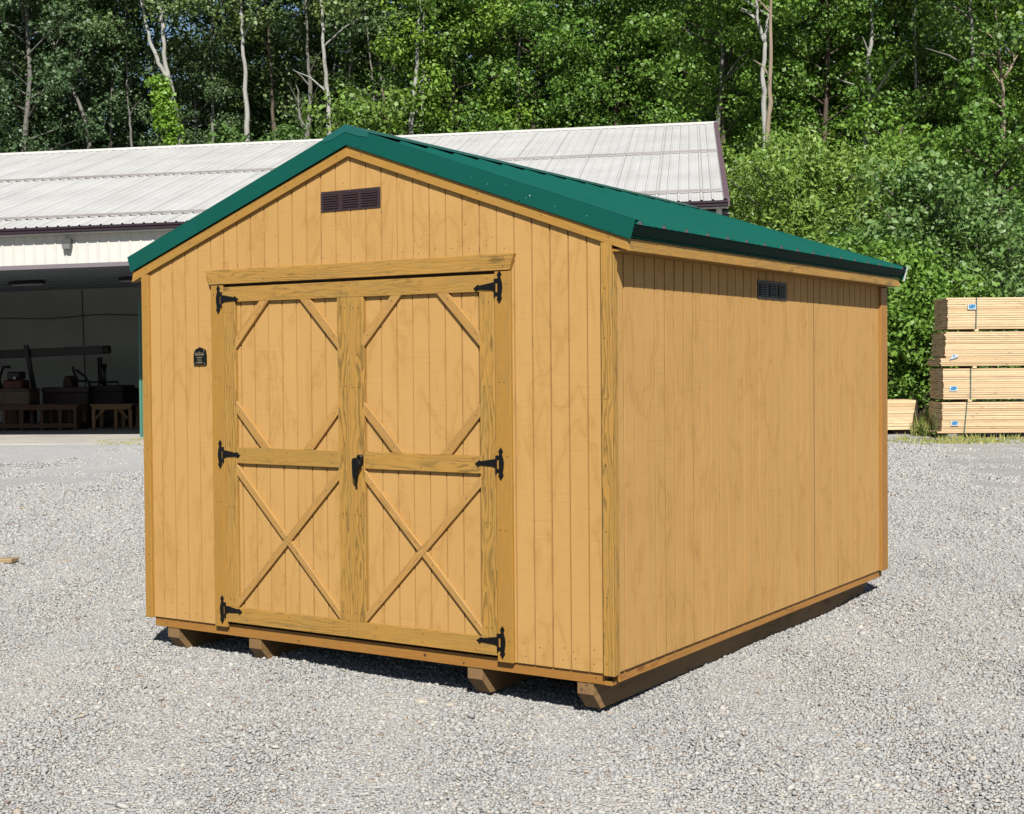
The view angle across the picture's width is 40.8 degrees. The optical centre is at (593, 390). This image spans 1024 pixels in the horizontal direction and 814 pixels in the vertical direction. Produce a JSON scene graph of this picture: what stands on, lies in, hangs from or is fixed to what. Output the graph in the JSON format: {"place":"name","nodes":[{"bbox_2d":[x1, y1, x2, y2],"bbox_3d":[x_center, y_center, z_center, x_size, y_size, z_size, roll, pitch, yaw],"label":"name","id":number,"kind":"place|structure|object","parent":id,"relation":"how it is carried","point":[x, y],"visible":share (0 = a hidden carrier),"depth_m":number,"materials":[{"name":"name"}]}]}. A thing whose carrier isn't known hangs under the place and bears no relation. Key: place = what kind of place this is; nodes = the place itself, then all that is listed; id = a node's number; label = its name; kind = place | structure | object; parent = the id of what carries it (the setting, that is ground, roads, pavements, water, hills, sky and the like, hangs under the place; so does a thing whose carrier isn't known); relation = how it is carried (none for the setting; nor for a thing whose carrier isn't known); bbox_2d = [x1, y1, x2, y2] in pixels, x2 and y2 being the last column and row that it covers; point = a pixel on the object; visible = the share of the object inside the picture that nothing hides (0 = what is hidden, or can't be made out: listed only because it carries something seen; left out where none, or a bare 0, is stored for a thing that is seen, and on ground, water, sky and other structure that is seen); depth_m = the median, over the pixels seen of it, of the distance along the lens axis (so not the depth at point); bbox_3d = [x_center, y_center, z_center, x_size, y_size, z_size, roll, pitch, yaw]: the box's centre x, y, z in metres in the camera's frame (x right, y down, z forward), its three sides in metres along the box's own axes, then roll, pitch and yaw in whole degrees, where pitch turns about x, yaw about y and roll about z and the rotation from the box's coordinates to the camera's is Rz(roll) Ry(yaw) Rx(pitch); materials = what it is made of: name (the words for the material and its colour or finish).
{"place":"outdoors","nodes":[
{"label":"outdoors","id":0,"kind":"place"},
{"bbox_2d":[0,365,29,428],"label":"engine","id":1,"kind":"object","parent":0,"point":[16,380],"visible":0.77,"depth_m":36.11,"materials":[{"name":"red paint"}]},
{"bbox_2d":[41,387,93,427],"bbox_3d":[-13.943,0.449,36.623,1.246,1.079,0.840,0,1,0],"label":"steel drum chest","id":2,"kind":"object","parent":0,"point":[62,395],"visible":0.65,"depth_m":36.22,"materials":[{"name":"black paint"}]},
{"bbox_2d":[0,422,143,444],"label":"concrete floor","id":3,"kind":"structure","parent":0,"point":[47,436],"depth_m":31.87,"materials":[{"name":"grey concrete"}]},
{"bbox_2d":[0,403,89,430],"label":"workbench","id":4,"kind":"object","parent":3,"relation":"on","point":[41,424],"visible":1,"depth_m":34.96,"materials":[{"name":"brown wood"}]},
{"bbox_2d":[0,388,40,404],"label":"wooden crate","id":5,"kind":"object","parent":4,"relation":"on","point":[18,396],"visible":1,"depth_m":34.97,"materials":[{"name":"brown wood"}]},
{"bbox_2d":[0,345,110,422],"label":"boom","id":6,"kind":"object","parent":3,"relation":"on","point":[26,352],"visible":0.69,"depth_m":36.77,"materials":[{"name":"black metal"}]},
{"bbox_2d":[72,357,118,385],"bbox_3d":[-13.540,0.082,37.316,1.285,1.959,0.069,0,1,0],"label":"pipe rack","id":7,"kind":"object","parent":3,"relation":"on","point":[101,377],"visible":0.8,"depth_m":37.28,"materials":[{"name":"black metal"}]},
{"bbox_2d":[88,385,134,426],"bbox_3d":[-12.992,0.419,37.023,0.937,1.108,0.940,0,1,0],"label":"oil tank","id":8,"kind":"object","parent":3,"relation":"on","point":[113,393],"visible":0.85,"depth_m":36.58,"materials":[{"name":"black metal"}]},
{"bbox_2d":[90,403,139,429],"bbox_3d":[-12.329,0.672,35.427,1.080,0.655,0.700,0,1,0],"label":"workbench","id":9,"kind":"object","parent":3,"relation":"on","point":[115,407],"visible":0.99,"depth_m":35.12,"materials":[{"name":"brown wood"}]},
{"bbox_2d":[138,302,143,436],"bbox_3d":[-10.283,-0.456,31.203,0.200,3.080,0.120,0,1,0],"label":"post","id":10,"kind":"object","parent":3,"relation":"on","point":[140,365],"visible":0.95,"depth_m":31.17,"materials":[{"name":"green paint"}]},
{"bbox_2d":[9,0,1010,134],"label":"sky","id":11,"kind":"structure","parent":0,"point":[167,27],"materials":[{"name":"white"}]},
{"bbox_2d":[0,399,1023,813],"bbox_3d":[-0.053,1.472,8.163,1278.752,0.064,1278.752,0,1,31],"label":"ground","id":12,"kind":"structure","parent":0,"point":[24,453],"depth_m":6.32,"materials":[{"name":"grey gravel"}]},
{"bbox_2d":[0,0,85,152],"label":"leafy tree","id":13,"kind":"object","parent":12,"relation":"on","point":[21,72],"visible":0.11,"depth_m":58.60,"materials":[{"name":"green plant"}]},
{"bbox_2d":[0,0,126,152],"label":"leafy tree","id":14,"kind":"object","parent":12,"relation":"on","point":[63,76],"visible":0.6,"depth_m":57.09,"materials":[{"name":"green plant"}]},
{"bbox_2d":[0,0,138,149],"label":"leafy tree","id":15,"kind":"object","parent":12,"relation":"on","point":[101,84],"visible":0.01,"depth_m":69.44,"materials":[{"name":"green plant"}]},
{"bbox_2d":[21,1,123,148],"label":"slim tree","id":16,"kind":"object","parent":12,"relation":"on","point":[75,84],"visible":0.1,"depth_m":59.97,"materials":[{"name":"green plant"}]},
{"bbox_2d":[36,0,139,148],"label":"aspen tree","id":17,"kind":"object","parent":12,"relation":"on","point":[59,42],"visible":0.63,"depth_m":57.32,"materials":[{"name":"green plant"}]},
{"bbox_2d":[0,0,178,151],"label":"leafy tree","id":18,"kind":"object","parent":12,"relation":"on","point":[70,104],"visible":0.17,"depth_m":59.16,"materials":[{"name":"green plant"}]},
{"bbox_2d":[52,0,168,147],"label":"slim tree","id":19,"kind":"object","parent":12,"relation":"on","point":[138,32],"visible":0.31,"depth_m":60.27,"materials":[{"name":"green plant"}]},
{"bbox_2d":[42,0,190,149],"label":"leafy tree","id":20,"kind":"object","parent":12,"relation":"on","point":[117,70],"visible":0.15,"depth_m":61.64,"materials":[{"name":"green plant"}]},
{"bbox_2d":[79,72,187,149],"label":"leafy tree","id":21,"kind":"object","parent":12,"relation":"on","point":[133,114],"depth_m":73.10,"materials":[{"name":"green plant"}]},
{"bbox_2d":[90,0,192,146],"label":"aspen tree","id":22,"kind":"object","parent":12,"relation":"on","point":[129,38],"visible":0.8,"depth_m":58.66,"materials":[{"name":"green plant"}]},
{"bbox_2d":[127,0,235,145],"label":"birch tree","id":23,"kind":"object","parent":12,"relation":"on","point":[165,113],"visible":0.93,"depth_m":56.28,"materials":[{"name":"green plant"}]},
{"bbox_2d":[135,31,264,146],"bbox_3d":[-17.502,-7.497,60.760,5.636,16.129,6.314,0,1,25],"label":"leafy tree","id":24,"kind":"object","parent":12,"relation":"on","point":[195,77],"visible":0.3,"depth_m":59.98,"materials":[{"name":"green plant"}]},
{"bbox_2d":[141,24,258,143],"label":"leafy tree","id":25,"kind":"object","parent":12,"relation":"on","point":[200,78],"visible":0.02,"depth_m":70.89,"materials":[{"name":"green plant"}]},
{"bbox_2d":[182,0,261,143],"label":"slim tree","id":26,"kind":"object","parent":12,"relation":"on","point":[212,31],"visible":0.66,"depth_m":60.25,"materials":[{"name":"green plant"}]},
{"bbox_2d":[151,0,306,145],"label":"leafy tree","id":27,"kind":"object","parent":12,"relation":"on","point":[258,88],"visible":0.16,"depth_m":62.37,"materials":[{"name":"green plant"}]},
{"bbox_2d":[211,0,302,141],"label":"birch tree","id":28,"kind":"object","parent":12,"relation":"on","point":[242,23],"visible":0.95,"depth_m":56.93,"materials":[{"name":"green plant"}]},
{"bbox_2d":[199,118,317,143],"bbox_3d":[-13.553,-5.407,57.839,8.284,12.000,7.028,-1,1,-35],"label":"sapling","id":29,"kind":"object","parent":12,"relation":"on","point":[295,134],"visible":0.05,"depth_m":56.54,"materials":[{"name":"green plant"}]},
{"bbox_2d":[223,58,303,136],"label":"leafy tree","id":30,"kind":"object","parent":12,"relation":"on","point":[250,106],"depth_m":68.70,"materials":[{"name":"green plant"}]},
{"bbox_2d":[183,0,345,140],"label":"leafy tree","id":31,"kind":"object","parent":12,"relation":"on","point":[265,113],"visible":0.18,"depth_m":62.84,"materials":[{"name":"green plant"}]},
{"bbox_2d":[234,0,311,131],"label":"aspen tree","id":32,"kind":"object","parent":12,"relation":"on","point":[289,26],"visible":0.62,"depth_m":58.93,"materials":[{"name":"green plant"}]},
{"bbox_2d":[246,0,404,139],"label":"leafy tree","id":33,"kind":"object","parent":12,"relation":"on","point":[301,53],"visible":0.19,"depth_m":60.85,"materials":[{"name":"green plant"}]},
{"bbox_2d":[286,0,380,139],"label":"birch tree","id":34,"kind":"object","parent":12,"relation":"on","point":[328,26],"visible":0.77,"depth_m":57.44,"materials":[{"name":"green plant"}]},
{"bbox_2d":[293,0,380,134],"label":"birch tree","id":35,"kind":"object","parent":12,"relation":"on","point":[339,9],"visible":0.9,"depth_m":55.91,"materials":[{"name":"grey plant"}]},
{"bbox_2d":[295,0,399,124],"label":"slim tree","id":36,"kind":"object","parent":12,"relation":"on","point":[365,47],"visible":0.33,"depth_m":59.74,"materials":[{"name":"green plant"}]},
{"bbox_2d":[0,121,729,421],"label":"barn","id":37,"kind":"structure","parent":12,"relation":"on","point":[78,228],"depth_m":35.11,"materials":[{"name":"white metal"}]},
{"bbox_2d":[291,0,455,132],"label":"leafy tree","id":38,"kind":"object","parent":12,"relation":"on","point":[329,60],"visible":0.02,"depth_m":63.75,"materials":[{"name":"green plant"}]},
{"bbox_2d":[310,0,447,138],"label":"leafy tree","id":39,"kind":"object","parent":12,"relation":"on","point":[380,77],"visible":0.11,"depth_m":58.79,"materials":[{"name":"green plant"}]},
{"bbox_2d":[331,0,427,110],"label":"aspen tree","id":40,"kind":"object","parent":12,"relation":"on","point":[378,19],"visible":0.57,"depth_m":57.84,"materials":[{"name":"green plant"}]},
{"bbox_2d":[301,82,463,136],"bbox_3d":[-8.602,-6.011,56.630,7.720,13.181,9.099,-1,1,-28],"label":"bush","id":41,"kind":"object","parent":12,"relation":"on","point":[382,107],"visible":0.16,"depth_m":55.08,"materials":[{"name":"green plant"}]},
{"bbox_2d":[338,0,485,131],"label":"leafy tree","id":42,"kind":"object","parent":12,"relation":"on","point":[458,93],"depth_m":65.32,"materials":[{"name":"green plant"}]},
{"bbox_2d":[385,0,477,133],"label":"birch tree","id":43,"kind":"object","parent":12,"relation":"on","point":[435,10],"visible":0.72,"depth_m":56.67,"materials":[{"name":"green plant"}]},
{"bbox_2d":[408,0,505,134],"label":"birch tree","id":44,"kind":"object","parent":12,"relation":"on","point":[411,118],"visible":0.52,"depth_m":56.47,"materials":[{"name":"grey plant"}]},
{"bbox_2d":[369,0,559,134],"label":"leafy tree","id":45,"kind":"object","parent":12,"relation":"on","point":[437,87],"visible":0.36,"depth_m":56.89,"materials":[{"name":"green plant"}]},
{"bbox_2d":[390,10,550,129],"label":"leafy tree","id":46,"kind":"object","parent":12,"relation":"on","point":[485,84],"depth_m":67.87,"materials":[{"name":"green plant"}]},
{"bbox_2d":[402,0,578,133],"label":"leafy tree","id":47,"kind":"object","parent":12,"relation":"on","point":[461,63],"visible":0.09,"depth_m":58.54,"materials":[{"name":"green plant"}]},
{"bbox_2d":[7,11,1018,223],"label":"deep wood","id":48,"kind":"object","parent":12,"relation":"on","point":[80,91],"visible":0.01,"depth_m":77.54,"materials":[{"name":"green plant"}]},
{"bbox_2d":[127,124,907,708],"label":"garden shed","id":49,"kind":"structure","parent":12,"relation":"on","point":[491,424],"depth_m":7.08,"materials":[{"name":"brown wood"}]},
{"bbox_2d":[216,281,352,636],"bbox_3d":[-1.660,0.358,7.344,0.951,1.868,0.043,0,1,31],"label":"door","id":50,"kind":"structure","parent":49,"relation":"in","point":[287,453],"depth_m":7.33,"materials":[{"name":"brown wood"}]},
{"bbox_2d":[349,271,505,658],"bbox_3d":[-0.846,0.358,6.836,0.964,1.869,0.074,0,1,31],"label":"door","id":51,"kind":"structure","parent":49,"relation":"in","point":[424,458],"depth_m":6.86,"materials":[{"name":"brown wood"}]},
{"bbox_2d":[440,0,625,131],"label":"leafy tree","id":52,"kind":"object","parent":12,"relation":"on","point":[534,95],"visible":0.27,"depth_m":57.16,"materials":[{"name":"green plant"}]},
{"bbox_2d":[504,0,583,126],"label":"aspen tree","id":53,"kind":"object","parent":12,"relation":"on","point":[519,55],"visible":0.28,"depth_m":58.42,"materials":[{"name":"green plant"}]},
{"bbox_2d":[92,410,1023,444],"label":"grass","id":54,"kind":"structure","parent":12,"relation":"on","point":[914,430],"depth_m":28.14,"materials":[{"name":"green plant"}]},
{"bbox_2d":[479,0,644,127],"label":"leafy tree","id":55,"kind":"object","parent":12,"relation":"on","point":[544,71],"visible":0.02,"depth_m":61.11,"materials":[{"name":"green plant"}]},
{"bbox_2d":[552,0,639,126],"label":"slim tree","id":56,"kind":"object","parent":12,"relation":"on","point":[586,32],"visible":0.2,"depth_m":58.96,"materials":[{"name":"green plant"}]},
{"bbox_2d":[531,0,706,128],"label":"leafy tree","id":57,"kind":"object","parent":12,"relation":"on","point":[593,54],"visible":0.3,"depth_m":56.55,"materials":[{"name":"green plant"}]},
{"bbox_2d":[560,0,732,127],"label":"leafy tree","id":58,"kind":"object","parent":12,"relation":"on","point":[624,71],"visible":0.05,"depth_m":57.35,"materials":[{"name":"green plant"}]},
{"bbox_2d":[599,0,774,140],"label":"leafy tree","id":59,"kind":"object","parent":12,"relation":"on","point":[650,73],"visible":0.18,"depth_m":55.63,"materials":[{"name":"green plant"}]},
{"bbox_2d":[644,114,760,203],"bbox_3d":[3.770,-4.685,50.008,6.553,10.605,6.547,-1,1,-10],"label":"sapling","id":60,"kind":"object","parent":12,"relation":"on","point":[730,138],"visible":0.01,"depth_m":48.92,"materials":[{"name":"green plant"}]},
{"bbox_2d":[690,0,762,133],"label":"aspen tree","id":61,"kind":"object","parent":12,"relation":"on","point":[736,17],"visible":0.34,"depth_m":47.92,"materials":[{"name":"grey plant"}]},
{"bbox_2d":[624,0,835,220],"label":"leafy tree","id":62,"kind":"object","parent":12,"relation":"on","point":[750,80],"visible":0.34,"depth_m":47.74,"materials":[{"name":"green plant"}]},
{"bbox_2d":[653,0,851,136],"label":"leafy tree","id":63,"kind":"object","parent":12,"relation":"on","point":[729,79],"visible":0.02,"depth_m":56.30,"materials":[{"name":"green plant"}]},
{"bbox_2d":[753,0,772,182],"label":"dead tree","id":64,"kind":"object","parent":12,"relation":"on","point":[770,99],"visible":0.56,"depth_m":43.45,"materials":[{"name":"beige plant"}]},
{"bbox_2d":[736,0,818,148],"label":"birch tree","id":65,"kind":"object","parent":12,"relation":"on","point":[785,8],"visible":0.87,"depth_m":44.96,"materials":[{"name":"green plant"}]},
{"bbox_2d":[684,0,899,219],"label":"leafy tree","id":66,"kind":"object","parent":12,"relation":"on","point":[834,70],"visible":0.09,"depth_m":49.29,"materials":[{"name":"green plant"}]},
{"bbox_2d":[776,2,875,135],"bbox_3d":[8.451,-10.447,50.330,3.396,22.223,4.333,0,1,-1],"label":"slim tree","id":67,"kind":"object","parent":12,"relation":"on","point":[850,49],"visible":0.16,"depth_m":49.93,"materials":[{"name":"green plant"}]},
{"bbox_2d":[727,0,925,231],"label":"leafy tree","id":68,"kind":"object","parent":12,"relation":"on","point":[850,22],"visible":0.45,"depth_m":47.50,"materials":[{"name":"green plant"}]},
{"bbox_2d":[679,119,974,297],"bbox_3d":[6.604,-3.335,39.972,9.749,8.574,8.068,-1,1,-18],"label":"willow bush","id":69,"kind":"object","parent":12,"relation":"on","point":[802,181],"visible":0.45,"depth_m":37.77,"materials":[{"name":"green plant"}]},
{"bbox_2d":[774,0,941,157],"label":"leafy tree","id":70,"kind":"object","parent":12,"relation":"on","point":[853,79],"visible":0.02,"depth_m":58.28,"materials":[{"name":"green plant"}]},
{"bbox_2d":[825,1,906,160],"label":"birch tree","id":71,"kind":"object","parent":12,"relation":"on","point":[869,49],"visible":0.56,"depth_m":47.44,"materials":[{"name":"grey plant"}]},
{"bbox_2d":[805,226,931,381],"bbox_3d":[7.473,-1.776,36.567,5.441,5.271,6.029,-1,1,-41],"label":"bush","id":72,"kind":"object","parent":12,"relation":"on","point":[895,233],"visible":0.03,"depth_m":35.95,"materials":[{"name":"green plant"}]},
{"bbox_2d":[810,229,971,395],"bbox_3d":[6.745,-1.364,34.324,5.525,5.294,5.555,0,1,8],"label":"leafy bush","id":73,"kind":"object","parent":12,"relation":"on","point":[838,241],"visible":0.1,"depth_m":33.02,"materials":[{"name":"green plant"}]},
{"bbox_2d":[797,0,994,208],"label":"leafy tree","id":74,"kind":"object","parent":12,"relation":"on","point":[921,55],"visible":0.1,"depth_m":50.07,"materials":[{"name":"green plant"}]},
{"bbox_2d":[888,399,920,429],"bbox_3d":[5.551,0.545,30.642,3.298,0.654,0.848,0,1,0],"label":"lumber bundle","id":75,"kind":"object","parent":12,"relation":"on","point":[901,413],"visible":0.33,"depth_m":30.23,"materials":[{"name":"beige wood"}]},
{"bbox_2d":[820,102,991,400],"bbox_3d":[9.857,-4.125,43.603,5.952,9.641,5.957,0,1,39],"label":"sapling","id":76,"kind":"object","parent":12,"relation":"on","point":[890,124],"visible":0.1,"depth_m":42.61,"materials":[{"name":"green plant"}]},
{"bbox_2d":[818,147,1023,374],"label":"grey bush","id":77,"kind":"object","parent":12,"relation":"on","point":[958,207],"visible":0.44,"depth_m":36.23,"materials":[{"name":"green plant"}]},
{"bbox_2d":[883,0,961,137],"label":"slim tree","id":78,"kind":"object","parent":12,"relation":"on","point":[900,26],"visible":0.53,"depth_m":49.13,"materials":[{"name":"green plant"}]},
{"bbox_2d":[856,234,1000,414],"bbox_3d":[7.303,-1.285,33.732,5.380,5.126,5.351,0,1,28],"label":"leafy bush","id":79,"kind":"object","parent":12,"relation":"on","point":[914,262],"visible":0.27,"depth_m":32.94,"materials":[{"name":"green plant"}]},
{"bbox_2d":[857,68,999,226],"bbox_3d":[11.794,-5.516,49.101,5.679,12.173,6.210,0,1,22],"label":"leafy tree","id":80,"kind":"object","parent":12,"relation":"on","point":[921,101],"visible":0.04,"depth_m":48.40,"materials":[{"name":"green plant"}]},
{"bbox_2d":[842,0,1023,193],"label":"leafy tree","id":81,"kind":"object","parent":12,"relation":"on","point":[941,74],"visible":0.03,"depth_m":51.81,"materials":[{"name":"green plant"}]},
{"bbox_2d":[863,129,1016,399],"bbox_3d":[10.965,-3.635,42.745,5.356,8.677,5.361,-1,1,-38],"label":"sapling","id":82,"kind":"object","parent":12,"relation":"on","point":[1001,176],"visible":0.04,"depth_m":41.67,"materials":[{"name":"green plant"}]},
{"bbox_2d":[863,1,1023,144],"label":"leafy tree","id":83,"kind":"object","parent":12,"relation":"on","point":[961,2],"visible":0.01,"depth_m":60.43,"materials":[{"name":"green plant"}]},
{"bbox_2d":[937,433,956,437],"bbox_3d":[7.482,0.940,29.150,0.200,0.097,1.000,0,1,0],"label":"concrete block","id":84,"kind":"object","parent":12,"relation":"on","point":[951,434],"depth_m":28.68,"materials":[{"name":"grey concrete"}]},
{"bbox_2d":[928,400,1023,433],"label":"lumber bundle","id":85,"kind":"object","parent":84,"relation":"on","point":[996,416],"visible":0.88,"depth_m":28.62,"materials":[{"name":"beige wood"}]},
{"bbox_2d":[954,399,971,401],"bbox_3d":[7.832,0.205,29.183,0.085,0.059,1.160,0,1,0],"label":"spacer stick","id":86,"kind":"object","parent":85,"relation":"on","point":[966,400],"visible":0.76,"depth_m":28.87,"materials":[{"name":"beige wood"}]},
{"bbox_2d":[929,368,1023,398],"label":"lumber bundle","id":87,"kind":"object","parent":86,"relation":"on","point":[977,383],"visible":1,"depth_m":28.61,"materials":[{"name":"beige wood"}]},
{"bbox_2d":[958,366,976,367],"bbox_3d":[7.924,-0.491,29.170,0.085,0.045,1.160,0,1,0],"label":"spacer stick","id":88,"kind":"object","parent":87,"relation":"on","point":[967,366],"visible":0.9,"depth_m":28.98,"materials":[{"name":"beige wood"}]},
{"bbox_2d":[927,331,1023,365],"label":"lumber bundle","id":89,"kind":"object","parent":88,"relation":"on","point":[979,348],"visible":1,"depth_m":28.60,"materials":[{"name":"beige wood"}]},
{"bbox_2d":[960,329,978,331],"bbox_3d":[7.963,-1.258,29.155,0.085,0.050,1.160,0,1,0],"label":"spacer stick","id":90,"kind":"object","parent":89,"relation":"on","point":[974,330],"visible":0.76,"depth_m":28.82,"materials":[{"name":"beige wood"}]},
{"bbox_2d":[933,297,1023,330],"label":"lumber bundle","id":91,"kind":"object","parent":90,"relation":"on","point":[996,313],"visible":1,"depth_m":28.59,"materials":[{"name":"beige wood"}]},
{"bbox_2d":[887,272,1020,415],"bbox_3d":[8.004,-0.808,33.348,4.210,4.012,4.188,-1,1,-37],"label":"leafy bush","id":92,"kind":"object","parent":12,"relation":"on","point":[923,396],"visible":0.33,"depth_m":32.45,"materials":[{"name":"green plant"}]},
{"bbox_2d":[895,212,1023,400],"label":"bush","id":93,"kind":"object","parent":12,"relation":"on","point":[978,252],"visible":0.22,"depth_m":35.16,"materials":[{"name":"green plant"}]},
{"bbox_2d":[896,0,1023,209],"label":"vine covered tree","id":94,"kind":"object","parent":12,"relation":"on","point":[969,67],"visible":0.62,"depth_m":42.92,"materials":[{"name":"green plant"}]},
{"bbox_2d":[898,93,1023,399],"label":"sapling","id":95,"kind":"object","parent":12,"relation":"on","point":[1011,157],"visible":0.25,"depth_m":39.45,"materials":[{"name":"green plant"}]},
{"bbox_2d":[922,0,1023,399],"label":"young tree","id":96,"kind":"object","parent":12,"relation":"on","point":[1001,78],"visible":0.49,"depth_m":45.59,"materials":[{"name":"green plant"}]},
{"bbox_2d":[925,27,1023,399],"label":"leafy tree","id":97,"kind":"object","parent":12,"relation":"on","point":[1019,120],"visible":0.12,"depth_m":47.88,"materials":[{"name":"green plant"}]},
{"bbox_2d":[926,0,1023,291],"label":"leafy tree","id":98,"kind":"object","parent":12,"relation":"on","point":[1008,11],"visible":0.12,"depth_m":49.95,"materials":[{"name":"green plant"}]},
{"bbox_2d":[941,198,1023,367],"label":"grey bush","id":99,"kind":"object","parent":12,"relation":"on","point":[1007,216],"depth_m":37.79,"materials":[{"name":"green plant"}]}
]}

